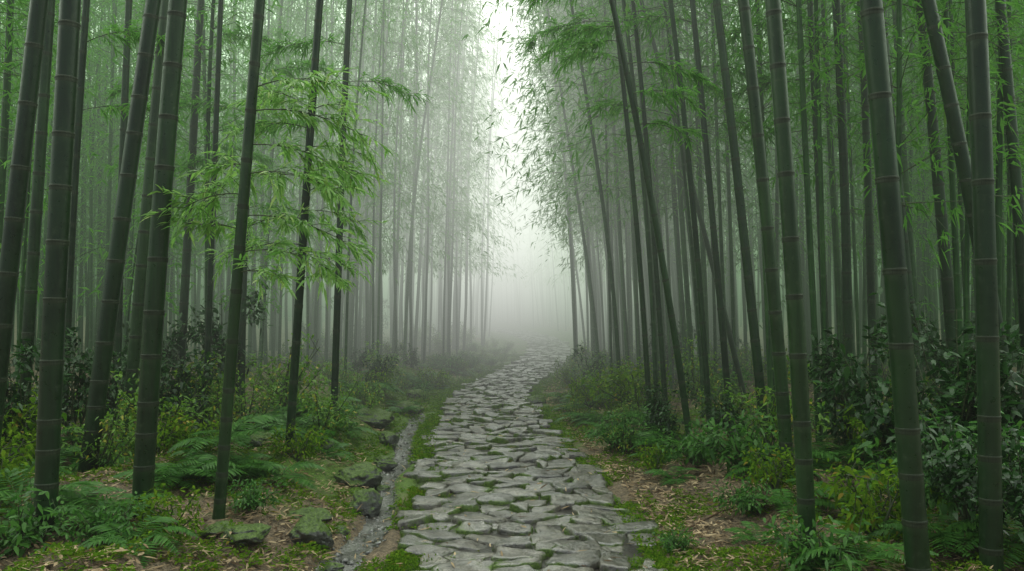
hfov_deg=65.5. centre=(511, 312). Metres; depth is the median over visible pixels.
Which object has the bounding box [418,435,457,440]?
paving stone
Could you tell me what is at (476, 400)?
paving stone
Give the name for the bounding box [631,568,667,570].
paving stone
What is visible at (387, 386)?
fern
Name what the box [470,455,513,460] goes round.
paving stone
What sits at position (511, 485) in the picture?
paving stone
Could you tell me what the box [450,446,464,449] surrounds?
paving stone
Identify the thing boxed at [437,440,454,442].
paving stone
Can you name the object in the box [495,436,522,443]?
paving stone
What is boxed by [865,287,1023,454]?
shrub
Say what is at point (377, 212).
bamboo
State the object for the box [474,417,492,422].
paving stone
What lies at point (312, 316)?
bamboo
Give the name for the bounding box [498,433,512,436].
paving stone
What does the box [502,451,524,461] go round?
paving stone
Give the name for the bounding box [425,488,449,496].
paving stone
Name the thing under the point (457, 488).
paving stone
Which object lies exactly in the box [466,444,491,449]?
paving stone
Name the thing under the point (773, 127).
bamboo
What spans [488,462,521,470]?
paving stone
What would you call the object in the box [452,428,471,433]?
paving stone
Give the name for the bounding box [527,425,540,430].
paving stone
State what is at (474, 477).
paving stone
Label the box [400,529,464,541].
paving stone
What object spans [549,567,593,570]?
paving stone
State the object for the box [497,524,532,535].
paving stone
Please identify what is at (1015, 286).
bamboo
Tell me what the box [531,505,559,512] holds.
paving stone
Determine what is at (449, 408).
paving stone
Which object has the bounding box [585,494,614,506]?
paving stone
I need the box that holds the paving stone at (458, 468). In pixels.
[433,467,470,472]
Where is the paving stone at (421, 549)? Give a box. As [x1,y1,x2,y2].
[404,544,458,556]
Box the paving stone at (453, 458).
[437,456,470,460]
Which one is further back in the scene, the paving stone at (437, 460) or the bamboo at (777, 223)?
the bamboo at (777, 223)
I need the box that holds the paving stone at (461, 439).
[458,437,482,441]
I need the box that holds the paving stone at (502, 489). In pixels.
[489,487,516,492]
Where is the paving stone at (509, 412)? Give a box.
[497,410,513,414]
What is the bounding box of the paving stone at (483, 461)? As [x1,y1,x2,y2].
[468,460,493,462]
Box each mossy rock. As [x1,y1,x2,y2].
[198,520,235,538]
[219,523,271,545]
[250,431,276,446]
[287,507,333,521]
[288,515,333,549]
[314,436,333,451]
[322,562,344,570]
[333,525,349,534]
[334,462,382,488]
[345,488,382,516]
[350,408,394,428]
[372,455,397,470]
[375,485,389,491]
[379,431,398,448]
[395,401,423,412]
[406,389,425,397]
[526,395,546,403]
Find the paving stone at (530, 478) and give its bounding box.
[513,476,534,480]
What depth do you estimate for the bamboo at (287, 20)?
19.84 m
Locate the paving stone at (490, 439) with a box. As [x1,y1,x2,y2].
[486,436,500,442]
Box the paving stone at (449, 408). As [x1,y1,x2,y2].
[441,406,458,410]
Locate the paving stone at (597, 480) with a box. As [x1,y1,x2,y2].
[573,474,607,487]
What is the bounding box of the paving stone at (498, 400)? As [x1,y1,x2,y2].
[490,399,503,401]
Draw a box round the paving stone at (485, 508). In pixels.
[479,504,508,512]
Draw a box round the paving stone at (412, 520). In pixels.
[397,514,432,530]
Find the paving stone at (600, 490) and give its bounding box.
[591,486,612,494]
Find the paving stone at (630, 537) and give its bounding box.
[627,533,656,548]
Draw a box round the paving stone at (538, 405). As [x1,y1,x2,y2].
[530,403,542,406]
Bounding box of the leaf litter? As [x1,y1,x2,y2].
[0,361,1019,570]
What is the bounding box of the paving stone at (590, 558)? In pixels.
[545,549,600,568]
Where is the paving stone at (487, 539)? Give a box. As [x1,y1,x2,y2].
[465,534,507,545]
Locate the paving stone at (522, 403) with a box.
[513,402,531,405]
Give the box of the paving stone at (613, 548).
[602,546,623,551]
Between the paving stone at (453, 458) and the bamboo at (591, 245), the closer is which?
the paving stone at (453, 458)
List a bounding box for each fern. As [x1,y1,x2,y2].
[0,467,96,523]
[4,481,126,520]
[7,459,75,481]
[19,445,81,471]
[27,424,83,450]
[27,456,115,472]
[31,492,175,531]
[60,441,165,462]
[78,516,198,567]
[104,456,133,464]
[109,464,211,491]
[155,454,240,482]
[167,413,284,457]
[170,449,271,482]
[194,455,286,482]
[231,428,302,450]
[238,406,347,430]
[242,461,324,489]
[252,411,317,428]
[256,401,322,415]
[257,414,333,437]
[266,414,346,432]
[271,395,365,415]
[272,430,344,449]
[309,443,356,462]
[326,379,395,394]
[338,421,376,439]
[339,382,405,394]
[341,362,369,373]
[342,405,366,414]
[385,406,419,413]
[546,391,578,403]
[551,395,598,410]
[554,411,596,423]
[565,413,621,427]
[581,422,609,437]
[592,393,644,406]
[601,423,660,447]
[617,405,675,427]
[618,408,700,440]
[628,450,682,464]
[630,431,725,453]
[643,466,699,486]
[724,521,776,551]
[727,454,821,485]
[752,489,838,521]
[756,407,821,425]
[762,448,842,468]
[786,478,898,517]
[789,529,938,570]
[793,442,876,466]
[812,434,866,460]
[813,460,871,482]
[833,439,876,461]
[860,514,978,558]
[890,488,1008,509]
[932,512,1023,568]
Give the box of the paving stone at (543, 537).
[526,532,575,545]
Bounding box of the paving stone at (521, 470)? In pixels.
[497,468,528,472]
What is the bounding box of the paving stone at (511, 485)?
[491,483,529,488]
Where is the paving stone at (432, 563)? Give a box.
[419,555,448,569]
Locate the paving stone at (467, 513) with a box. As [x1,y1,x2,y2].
[460,511,484,515]
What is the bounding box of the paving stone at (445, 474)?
[439,469,476,478]
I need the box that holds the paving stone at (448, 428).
[429,425,461,431]
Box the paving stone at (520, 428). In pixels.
[512,427,526,429]
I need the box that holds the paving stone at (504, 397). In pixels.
[501,396,513,399]
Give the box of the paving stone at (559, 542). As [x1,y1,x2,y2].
[550,540,580,545]
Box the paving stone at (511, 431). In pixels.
[507,429,527,433]
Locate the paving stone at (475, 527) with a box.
[456,521,492,534]
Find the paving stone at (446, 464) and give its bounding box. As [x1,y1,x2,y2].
[435,460,465,467]
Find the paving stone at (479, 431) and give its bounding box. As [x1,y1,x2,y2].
[471,429,488,432]
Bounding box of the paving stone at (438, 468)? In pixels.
[430,466,450,470]
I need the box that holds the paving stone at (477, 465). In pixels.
[452,461,487,470]
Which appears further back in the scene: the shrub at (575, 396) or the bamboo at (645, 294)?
the bamboo at (645, 294)
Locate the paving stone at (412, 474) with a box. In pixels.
[403,470,442,480]
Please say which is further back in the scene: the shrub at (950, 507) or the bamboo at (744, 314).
the bamboo at (744, 314)
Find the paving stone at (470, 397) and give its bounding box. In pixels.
[462,395,483,398]
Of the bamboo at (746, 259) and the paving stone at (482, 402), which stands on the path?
the paving stone at (482, 402)
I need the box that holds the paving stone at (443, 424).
[438,422,451,426]
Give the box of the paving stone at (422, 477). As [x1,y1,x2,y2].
[417,472,442,483]
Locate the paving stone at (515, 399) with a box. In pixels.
[504,398,525,401]
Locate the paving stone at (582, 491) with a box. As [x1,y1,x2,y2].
[573,489,597,494]
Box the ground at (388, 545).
[0,305,1023,570]
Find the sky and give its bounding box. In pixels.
[0,0,1022,307]
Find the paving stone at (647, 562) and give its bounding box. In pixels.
[642,558,654,568]
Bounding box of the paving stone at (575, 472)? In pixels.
[563,466,597,478]
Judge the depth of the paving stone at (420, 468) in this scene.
7.88 m
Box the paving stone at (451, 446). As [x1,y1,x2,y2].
[439,445,457,448]
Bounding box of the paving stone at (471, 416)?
[459,415,482,418]
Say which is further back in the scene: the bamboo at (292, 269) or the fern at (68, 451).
the bamboo at (292, 269)
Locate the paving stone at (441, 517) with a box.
[396,510,450,521]
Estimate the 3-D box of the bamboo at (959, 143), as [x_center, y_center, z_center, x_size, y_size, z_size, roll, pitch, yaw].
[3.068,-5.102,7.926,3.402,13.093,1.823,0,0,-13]
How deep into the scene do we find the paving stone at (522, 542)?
5.28 m
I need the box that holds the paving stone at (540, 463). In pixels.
[535,459,547,468]
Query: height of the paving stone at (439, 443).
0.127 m
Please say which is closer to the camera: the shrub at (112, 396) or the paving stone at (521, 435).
the shrub at (112, 396)
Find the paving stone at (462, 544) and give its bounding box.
[437,539,487,549]
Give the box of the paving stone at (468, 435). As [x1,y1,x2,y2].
[460,433,479,438]
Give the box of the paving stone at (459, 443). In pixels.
[452,442,464,444]
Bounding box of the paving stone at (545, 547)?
[534,542,556,556]
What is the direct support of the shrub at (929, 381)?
on the ground at (388, 545)
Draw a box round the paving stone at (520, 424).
[509,422,527,427]
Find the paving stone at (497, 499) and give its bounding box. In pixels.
[476,493,516,504]
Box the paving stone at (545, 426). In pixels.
[540,424,550,428]
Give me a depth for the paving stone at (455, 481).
7.23 m
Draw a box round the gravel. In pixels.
[299,416,420,570]
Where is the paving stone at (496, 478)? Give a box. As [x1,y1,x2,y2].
[478,477,513,480]
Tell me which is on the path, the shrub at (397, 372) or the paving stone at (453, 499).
the paving stone at (453, 499)
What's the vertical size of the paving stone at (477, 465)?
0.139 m
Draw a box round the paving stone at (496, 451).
[488,447,514,454]
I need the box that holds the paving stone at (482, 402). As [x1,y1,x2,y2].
[479,401,493,404]
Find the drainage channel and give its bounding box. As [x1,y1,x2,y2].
[315,413,424,570]
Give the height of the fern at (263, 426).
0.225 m
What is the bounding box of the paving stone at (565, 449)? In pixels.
[537,448,578,450]
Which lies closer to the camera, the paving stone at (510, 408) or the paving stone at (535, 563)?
the paving stone at (535, 563)
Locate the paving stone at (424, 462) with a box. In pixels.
[414,459,434,466]
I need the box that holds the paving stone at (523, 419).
[517,417,543,422]
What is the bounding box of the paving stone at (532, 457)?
[519,452,551,462]
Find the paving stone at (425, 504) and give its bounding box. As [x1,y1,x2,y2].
[412,499,441,510]
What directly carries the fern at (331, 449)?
on the ground at (388, 545)
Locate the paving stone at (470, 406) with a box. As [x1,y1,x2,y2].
[460,404,475,407]
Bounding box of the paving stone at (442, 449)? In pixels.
[422,447,447,451]
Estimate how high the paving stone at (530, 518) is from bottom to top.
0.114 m
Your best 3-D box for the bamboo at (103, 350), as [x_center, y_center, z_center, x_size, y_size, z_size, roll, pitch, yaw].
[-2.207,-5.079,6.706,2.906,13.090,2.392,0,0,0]
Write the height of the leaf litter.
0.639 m
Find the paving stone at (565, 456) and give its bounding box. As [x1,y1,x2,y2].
[562,454,569,458]
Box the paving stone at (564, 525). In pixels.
[560,522,579,528]
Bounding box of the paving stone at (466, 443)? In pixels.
[464,441,488,446]
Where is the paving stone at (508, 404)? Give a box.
[503,403,520,406]
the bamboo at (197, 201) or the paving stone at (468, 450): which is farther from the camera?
the bamboo at (197, 201)
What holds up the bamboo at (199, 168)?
on the ground at (388, 545)
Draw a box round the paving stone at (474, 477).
[443,474,484,481]
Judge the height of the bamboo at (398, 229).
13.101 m
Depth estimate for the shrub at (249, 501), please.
5.48 m
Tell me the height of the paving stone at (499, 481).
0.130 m
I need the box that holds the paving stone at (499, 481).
[496,479,550,484]
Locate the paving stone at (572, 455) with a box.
[563,451,588,458]
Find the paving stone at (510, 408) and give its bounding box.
[499,407,519,410]
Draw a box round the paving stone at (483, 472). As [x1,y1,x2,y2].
[473,469,486,475]
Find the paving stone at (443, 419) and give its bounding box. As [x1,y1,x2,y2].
[440,418,451,421]
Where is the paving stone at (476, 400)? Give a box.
[471,399,480,403]
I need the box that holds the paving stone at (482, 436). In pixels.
[473,434,492,437]
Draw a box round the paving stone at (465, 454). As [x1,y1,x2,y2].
[453,451,486,456]
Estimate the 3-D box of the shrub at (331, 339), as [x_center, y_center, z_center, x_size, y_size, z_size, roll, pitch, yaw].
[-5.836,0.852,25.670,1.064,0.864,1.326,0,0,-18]
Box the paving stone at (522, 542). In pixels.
[492,536,532,551]
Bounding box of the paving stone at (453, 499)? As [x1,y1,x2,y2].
[445,496,473,502]
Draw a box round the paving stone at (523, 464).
[511,461,534,467]
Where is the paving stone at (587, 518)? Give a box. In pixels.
[569,512,602,525]
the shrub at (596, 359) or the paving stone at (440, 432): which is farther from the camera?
the shrub at (596, 359)
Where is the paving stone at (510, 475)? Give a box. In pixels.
[487,472,513,478]
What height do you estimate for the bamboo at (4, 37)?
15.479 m
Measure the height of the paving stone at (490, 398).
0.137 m
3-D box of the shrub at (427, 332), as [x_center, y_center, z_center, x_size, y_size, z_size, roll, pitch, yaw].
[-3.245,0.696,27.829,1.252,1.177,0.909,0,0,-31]
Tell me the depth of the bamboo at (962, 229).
11.09 m
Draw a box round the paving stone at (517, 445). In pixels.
[493,443,533,447]
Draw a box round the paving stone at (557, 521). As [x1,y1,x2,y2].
[536,516,571,525]
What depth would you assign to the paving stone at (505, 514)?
6.25 m
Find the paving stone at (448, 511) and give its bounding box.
[423,506,459,514]
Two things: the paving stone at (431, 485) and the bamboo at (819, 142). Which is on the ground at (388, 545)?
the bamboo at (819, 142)
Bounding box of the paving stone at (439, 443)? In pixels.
[423,441,445,446]
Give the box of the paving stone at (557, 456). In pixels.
[533,450,562,459]
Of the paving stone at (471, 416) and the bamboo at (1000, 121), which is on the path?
the paving stone at (471, 416)
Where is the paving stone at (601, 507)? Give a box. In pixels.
[580,504,630,514]
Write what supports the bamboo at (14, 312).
on the ground at (388, 545)
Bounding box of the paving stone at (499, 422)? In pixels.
[493,421,512,424]
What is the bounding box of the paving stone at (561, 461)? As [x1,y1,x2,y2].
[545,459,577,464]
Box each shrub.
[0,391,80,469]
[0,415,35,507]
[0,464,92,559]
[2,329,73,452]
[2,406,17,447]
[9,376,75,406]
[10,326,133,446]
[48,491,153,548]
[61,387,138,470]
[73,342,141,429]
[101,358,220,460]
[107,483,209,538]
[112,312,211,414]
[118,349,222,436]
[118,401,218,455]
[158,410,239,451]
[160,351,243,429]
[162,350,246,411]
[176,373,250,424]
[186,284,273,386]
[191,360,287,434]
[212,336,268,377]
[227,470,288,511]
[246,323,330,410]
[248,363,308,393]
[260,419,329,461]
[265,377,287,402]
[281,342,319,361]
[297,370,356,442]
[302,321,323,349]
[302,342,321,364]
[314,363,341,383]
[316,348,349,384]
[320,404,359,430]
[321,328,342,348]
[322,355,361,392]
[329,371,387,415]
[342,367,385,407]
[347,346,376,374]
[353,318,370,349]
[354,299,389,335]
[357,352,397,382]
[359,361,395,393]
[362,336,412,382]
[374,339,409,359]
[396,343,420,369]
[398,317,421,345]
[405,378,434,392]
[408,320,433,346]
[410,364,451,388]
[426,322,454,350]
[426,334,440,351]
[429,353,454,363]
[436,351,463,371]
[437,323,462,343]
[459,349,477,358]
[460,321,477,340]
[461,356,481,367]
[467,354,485,362]
[484,357,500,365]
[550,358,581,374]
[550,364,587,388]
[559,372,615,409]
[565,339,604,369]
[567,374,599,400]
[568,345,622,369]
[569,344,606,387]
[571,352,616,375]
[575,347,612,369]
[576,356,613,372]
[579,349,632,386]
[581,357,678,416]
[584,407,646,453]
[587,356,652,393]
[601,409,638,453]
[602,356,652,398]
[614,387,645,421]
[621,355,641,367]
[623,400,673,429]
[629,370,669,395]
[629,439,676,471]
[630,329,682,379]
[635,335,651,363]
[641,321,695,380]
[643,372,698,444]
[651,523,704,553]
[652,422,727,466]
[666,330,727,403]
[672,392,814,479]
[688,361,752,399]
[692,375,756,424]
[692,386,755,447]
[695,388,752,423]
[707,468,775,516]
[709,340,721,368]
[709,343,764,374]
[713,334,747,367]
[716,356,834,462]
[731,438,817,493]
[738,352,764,377]
[739,352,763,376]
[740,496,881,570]
[745,348,790,384]
[786,354,821,383]
[807,314,913,444]
[811,343,973,469]
[813,447,942,538]
[824,389,890,462]
[856,429,944,485]
[857,401,1023,523]
[861,341,890,380]
[862,426,943,505]
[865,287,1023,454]
[866,379,933,407]
[886,404,1022,535]
[916,311,975,394]
[917,372,976,420]
[919,390,1022,462]
[925,376,939,387]
[926,324,1023,405]
[941,344,1023,456]
[944,416,1023,542]
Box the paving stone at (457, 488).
[447,483,491,493]
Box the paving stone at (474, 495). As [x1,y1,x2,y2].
[452,492,490,499]
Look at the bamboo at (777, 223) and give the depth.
14.09 m
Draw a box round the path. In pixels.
[401,330,643,570]
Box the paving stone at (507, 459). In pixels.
[485,457,509,465]
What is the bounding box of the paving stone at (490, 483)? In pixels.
[469,479,496,487]
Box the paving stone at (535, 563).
[491,557,541,570]
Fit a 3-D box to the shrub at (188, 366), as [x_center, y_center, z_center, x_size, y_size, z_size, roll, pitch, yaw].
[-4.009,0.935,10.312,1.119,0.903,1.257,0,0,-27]
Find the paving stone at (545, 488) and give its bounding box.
[524,484,554,494]
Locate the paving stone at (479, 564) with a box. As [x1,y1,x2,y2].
[431,558,493,570]
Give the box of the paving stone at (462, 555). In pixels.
[444,551,494,560]
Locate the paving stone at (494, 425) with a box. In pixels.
[484,424,505,427]
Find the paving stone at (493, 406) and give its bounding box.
[476,404,499,408]
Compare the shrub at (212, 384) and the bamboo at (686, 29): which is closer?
the shrub at (212, 384)
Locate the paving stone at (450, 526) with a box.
[416,522,457,530]
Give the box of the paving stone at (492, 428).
[484,426,504,431]
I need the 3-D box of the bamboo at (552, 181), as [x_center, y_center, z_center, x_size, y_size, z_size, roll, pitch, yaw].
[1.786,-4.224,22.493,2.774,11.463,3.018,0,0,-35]
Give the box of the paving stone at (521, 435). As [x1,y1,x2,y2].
[513,433,535,436]
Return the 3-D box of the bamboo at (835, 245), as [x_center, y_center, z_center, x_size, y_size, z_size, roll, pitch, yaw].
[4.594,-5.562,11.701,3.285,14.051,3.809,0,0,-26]
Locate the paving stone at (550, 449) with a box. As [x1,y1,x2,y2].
[539,448,557,451]
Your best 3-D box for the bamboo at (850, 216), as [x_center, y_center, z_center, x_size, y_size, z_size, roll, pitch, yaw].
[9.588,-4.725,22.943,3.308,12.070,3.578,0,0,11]
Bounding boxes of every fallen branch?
[0,531,60,553]
[52,516,136,531]
[676,506,736,537]
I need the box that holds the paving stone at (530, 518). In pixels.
[510,512,556,524]
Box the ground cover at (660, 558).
[0,345,1023,570]
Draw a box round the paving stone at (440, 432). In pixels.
[429,430,465,435]
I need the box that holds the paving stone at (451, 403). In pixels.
[442,402,458,404]
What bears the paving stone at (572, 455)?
on the path
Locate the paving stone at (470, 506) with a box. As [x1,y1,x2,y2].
[441,499,478,511]
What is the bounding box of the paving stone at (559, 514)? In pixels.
[552,512,574,517]
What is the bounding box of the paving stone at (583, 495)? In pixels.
[580,494,595,496]
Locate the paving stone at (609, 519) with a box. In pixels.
[595,514,638,525]
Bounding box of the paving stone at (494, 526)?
[491,522,519,529]
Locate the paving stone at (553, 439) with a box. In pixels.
[532,437,574,443]
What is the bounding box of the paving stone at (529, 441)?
[514,440,541,443]
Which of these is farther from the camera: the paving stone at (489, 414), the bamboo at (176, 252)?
the bamboo at (176, 252)
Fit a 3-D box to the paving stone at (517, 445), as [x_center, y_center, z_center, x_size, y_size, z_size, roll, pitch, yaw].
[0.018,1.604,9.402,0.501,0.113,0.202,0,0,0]
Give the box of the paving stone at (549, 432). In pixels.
[532,429,562,436]
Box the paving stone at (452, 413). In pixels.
[444,412,460,414]
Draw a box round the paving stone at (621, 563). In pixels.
[598,551,630,570]
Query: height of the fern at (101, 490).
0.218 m
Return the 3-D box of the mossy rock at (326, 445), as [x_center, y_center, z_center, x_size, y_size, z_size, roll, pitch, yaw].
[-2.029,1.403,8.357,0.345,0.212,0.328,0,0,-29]
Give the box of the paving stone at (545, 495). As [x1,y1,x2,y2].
[540,490,563,500]
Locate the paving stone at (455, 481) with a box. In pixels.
[440,478,466,485]
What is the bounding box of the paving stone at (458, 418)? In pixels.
[452,416,473,421]
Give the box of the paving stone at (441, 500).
[411,495,448,504]
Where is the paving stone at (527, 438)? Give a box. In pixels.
[522,436,545,439]
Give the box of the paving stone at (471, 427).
[469,426,482,428]
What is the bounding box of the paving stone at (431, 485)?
[419,482,447,490]
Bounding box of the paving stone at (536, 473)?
[519,468,562,479]
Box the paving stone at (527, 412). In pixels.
[513,411,539,414]
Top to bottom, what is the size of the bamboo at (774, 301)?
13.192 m
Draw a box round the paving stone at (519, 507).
[509,502,528,512]
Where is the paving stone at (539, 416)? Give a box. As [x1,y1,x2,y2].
[527,414,541,418]
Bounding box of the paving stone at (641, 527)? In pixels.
[607,520,658,533]
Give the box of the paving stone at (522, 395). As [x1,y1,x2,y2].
[514,394,530,396]
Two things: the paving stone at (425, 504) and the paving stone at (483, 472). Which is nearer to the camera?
the paving stone at (425, 504)
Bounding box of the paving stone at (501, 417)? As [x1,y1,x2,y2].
[497,416,516,419]
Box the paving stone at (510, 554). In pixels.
[491,546,546,561]
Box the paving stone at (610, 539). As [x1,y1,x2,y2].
[579,533,626,545]
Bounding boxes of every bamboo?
[0,0,48,451]
[0,0,53,280]
[0,0,54,196]
[0,0,57,45]
[0,0,98,165]
[0,0,103,389]
[0,0,108,335]
[0,0,120,369]
[0,0,142,251]
[0,0,1023,372]
[0,3,106,376]
[0,6,53,133]
[0,7,22,135]
[0,9,46,328]
[1,1,119,185]
[1,15,29,347]
[12,15,79,357]
[16,0,55,424]
[17,0,120,361]
[26,0,156,244]
[32,0,81,535]
[39,36,201,391]
[42,0,152,369]
[46,0,118,362]
[48,0,154,279]
[62,0,187,424]
[73,72,137,350]
[74,61,204,317]
[74,138,97,352]
[76,0,147,284]
[77,5,136,273]
[77,149,132,340]
[78,0,161,474]
[81,0,195,365]
[87,0,305,262]
[97,0,171,361]
[104,0,285,385]
[105,0,247,345]
[108,0,307,322]
[112,0,132,426]
[121,0,168,441]
[123,156,180,312]
[130,0,187,521]
[136,3,225,331]
[136,10,220,325]
[139,0,400,519]
[168,0,271,351]
[168,112,203,306]
[169,40,286,320]
[170,0,232,357]
[175,0,353,412]
[175,1,227,276]
[177,0,223,199]
[183,0,246,354]
[190,0,388,453]
[192,110,250,327]
[201,0,311,371]
[202,0,222,433]
[210,0,334,376]
[219,0,290,353]
[223,1,287,352]
[225,24,307,377]
[236,0,342,301]
[242,0,324,333]
[243,0,435,412]
[244,0,323,361]
[247,134,310,314]
[248,0,321,367]
[250,0,329,282]
[250,0,354,370]
[260,0,361,369]
[279,0,365,356]
[295,0,420,363]
[304,0,391,213]
[311,177,350,356]
[312,0,403,380]
[315,1,385,356]
[318,0,463,356]
[334,0,404,354]
[334,0,424,366]
[334,8,387,203]
[347,0,434,363]
[348,6,415,307]
[354,0,434,347]
[354,187,375,312]
[355,0,461,356]
[358,0,425,349]
[361,0,488,365]
[374,0,476,354]
[387,0,493,338]
[401,0,465,359]
[408,0,490,358]
[413,0,506,357]
[416,0,498,355]
[422,0,486,347]
[461,0,704,373]
[473,0,637,359]
[476,0,767,414]
[492,0,646,360]
[492,0,719,436]
[492,2,604,372]
[495,0,585,354]
[501,0,687,363]
[502,1,599,243]
[509,0,640,321]
[512,1,596,348]
[513,0,650,413]
[514,17,624,252]
[519,7,613,247]
[525,2,631,337]
[526,6,603,339]
[527,0,682,273]
[531,0,736,416]
[531,20,697,357]
[532,0,622,360]
[532,11,593,248]
[534,3,598,358]
[535,2,689,362]
[537,10,602,350]
[538,4,663,358]
[540,2,617,356]
[540,4,623,340]
[544,0,666,382]
[546,0,654,371]
[546,4,636,369]
[547,4,623,348]
[548,8,642,343]
[549,192,604,272]
[550,122,627,352]
[555,0,734,390]
[558,0,660,363]
[559,7,688,233]
[560,186,602,344]
[561,0,761,417]
[562,2,723,370]
[563,1,697,347]
[566,0,697,298]
[567,0,720,399]
[568,0,702,379]
[568,14,658,371]
[571,4,629,353]
[572,208,673,334]
[573,0,759,386]
[574,0,661,370]
[574,13,657,327]
[580,3,669,341]
[586,0,743,390]
[587,90,605,330]
[588,0,795,375]
[589,64,641,294]
[591,0,795,427]
[592,0,753,396]
[596,3,716,338]
[596,7,716,386]
[598,0,707,383]
[608,0,694,379]
[611,9,690,243]
[619,296,622,354]
[639,0,746,404]
[640,0,744,184]
[641,0,769,395]
[641,96,678,345]
[644,2,718,361]
[656,1,767,283]
[661,0,764,336]
[663,24,715,314]
[664,0,753,354]
[668,0,712,435]
[673,6,733,223]
[675,0,756,369]
[679,34,734,342]
[681,0,793,362]
[684,0,843,412]
[688,0,787,381]
[689,6,862,275]
[690,2,755,222]
[692,175,733,359]
[697,0,768,362]
[697,0,836,416]
[704,44,757,341]
[707,0,917,438]
[712,0,769,442]
[716,0,831,425]
[718,2,825,284]
[721,81,803,372]
[726,0,862,444]
[732,38,805,327]
[738,0,795,482]
[740,0,942,352]
[743,4,848,262]
[744,1,825,209]
[745,0,823,219]
[761,0,856,145]
[764,0,1023,268]
[765,0,816,557]
[767,0,926,407]
[768,6,938,265]
[770,1,960,387]
[773,27,856,275]
[782,1,908,385]
[784,0,965,151]
[785,0,1014,377]
[786,4,963,189]
[790,0,942,381]
[796,0,904,364]
[809,11,943,277]
[811,15,862,357]
[812,24,878,300]
[816,151,852,316]
[822,0,1017,270]
[822,9,880,334]
[832,0,852,404]
[850,0,1023,372]
[850,12,930,363]
[850,22,961,342]
[852,0,1023,312]
[853,9,965,357]
[855,69,951,317]
[857,1,877,394]
[859,0,931,570]
[882,1,923,412]
[886,0,1023,370]
[887,1,994,239]
[888,0,1023,356]
[888,28,938,341]
[891,0,1015,342]
[903,0,1012,344]
[903,0,1023,228]
[903,0,1023,361]
[906,0,1023,330]
[910,0,1023,222]
[913,1,1023,276]
[914,0,956,401]
[914,163,940,324]
[915,42,1014,343]
[921,0,1021,442]
[925,3,1019,241]
[934,0,1023,185]
[938,0,1023,191]
[938,1,1023,366]
[942,3,1023,396]
[943,1,1016,325]
[964,0,1003,570]
[990,0,1023,222]
[991,7,1023,247]
[993,3,1023,187]
[995,0,1023,373]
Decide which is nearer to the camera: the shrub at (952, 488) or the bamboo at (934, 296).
the shrub at (952, 488)
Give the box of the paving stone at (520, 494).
[492,488,538,500]
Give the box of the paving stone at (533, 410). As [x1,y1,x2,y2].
[518,409,534,411]
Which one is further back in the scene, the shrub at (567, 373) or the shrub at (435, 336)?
the shrub at (435, 336)
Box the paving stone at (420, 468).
[413,465,429,470]
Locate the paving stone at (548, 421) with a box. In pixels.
[539,419,552,423]
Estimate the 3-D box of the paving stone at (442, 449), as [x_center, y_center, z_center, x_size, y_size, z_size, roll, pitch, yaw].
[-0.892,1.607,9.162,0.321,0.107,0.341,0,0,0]
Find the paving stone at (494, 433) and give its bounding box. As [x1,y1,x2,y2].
[486,430,504,435]
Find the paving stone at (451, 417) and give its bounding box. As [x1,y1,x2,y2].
[437,415,455,419]
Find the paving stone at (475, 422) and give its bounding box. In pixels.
[462,420,481,423]
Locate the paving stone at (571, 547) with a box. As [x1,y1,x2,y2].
[548,540,606,556]
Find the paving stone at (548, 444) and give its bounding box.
[531,442,573,447]
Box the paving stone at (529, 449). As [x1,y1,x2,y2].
[512,446,536,451]
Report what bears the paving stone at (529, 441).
on the path
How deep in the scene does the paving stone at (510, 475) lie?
7.56 m
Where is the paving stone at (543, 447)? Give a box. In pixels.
[532,445,557,448]
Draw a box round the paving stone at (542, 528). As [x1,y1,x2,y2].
[534,524,562,532]
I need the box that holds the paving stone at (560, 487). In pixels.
[551,482,590,493]
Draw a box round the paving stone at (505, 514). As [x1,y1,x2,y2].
[487,510,515,517]
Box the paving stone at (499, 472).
[486,471,520,476]
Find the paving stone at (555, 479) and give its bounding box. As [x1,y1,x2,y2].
[536,476,572,483]
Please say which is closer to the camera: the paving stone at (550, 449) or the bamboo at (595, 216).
the paving stone at (550, 449)
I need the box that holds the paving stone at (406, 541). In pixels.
[397,534,434,549]
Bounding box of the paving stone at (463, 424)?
[451,421,473,427]
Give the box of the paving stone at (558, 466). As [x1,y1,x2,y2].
[544,462,575,469]
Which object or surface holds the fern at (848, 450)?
on the ground at (388, 545)
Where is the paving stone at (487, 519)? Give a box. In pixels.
[452,515,507,524]
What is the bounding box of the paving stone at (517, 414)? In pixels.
[514,413,533,416]
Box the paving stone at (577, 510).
[571,505,624,515]
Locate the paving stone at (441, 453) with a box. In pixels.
[433,451,457,458]
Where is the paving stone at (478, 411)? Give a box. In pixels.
[473,409,494,414]
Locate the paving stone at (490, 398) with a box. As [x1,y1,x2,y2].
[482,397,499,399]
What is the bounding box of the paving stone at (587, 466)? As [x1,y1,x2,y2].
[576,464,603,472]
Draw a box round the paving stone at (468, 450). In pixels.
[458,449,487,452]
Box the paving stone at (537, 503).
[516,499,547,507]
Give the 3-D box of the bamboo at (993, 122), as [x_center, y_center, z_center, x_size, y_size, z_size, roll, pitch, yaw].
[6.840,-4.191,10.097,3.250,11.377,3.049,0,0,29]
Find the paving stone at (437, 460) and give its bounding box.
[423,458,448,462]
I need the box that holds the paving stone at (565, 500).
[550,494,588,509]
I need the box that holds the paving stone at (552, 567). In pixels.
[539,565,571,570]
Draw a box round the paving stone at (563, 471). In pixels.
[550,467,570,475]
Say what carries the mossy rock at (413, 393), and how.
on the ground at (388, 545)
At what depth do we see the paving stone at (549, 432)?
10.35 m
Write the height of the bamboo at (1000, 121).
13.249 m
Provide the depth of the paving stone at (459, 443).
9.59 m
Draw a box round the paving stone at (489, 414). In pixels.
[482,412,499,418]
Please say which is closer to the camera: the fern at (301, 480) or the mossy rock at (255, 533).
the mossy rock at (255, 533)
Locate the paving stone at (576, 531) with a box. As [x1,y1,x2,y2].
[564,524,617,539]

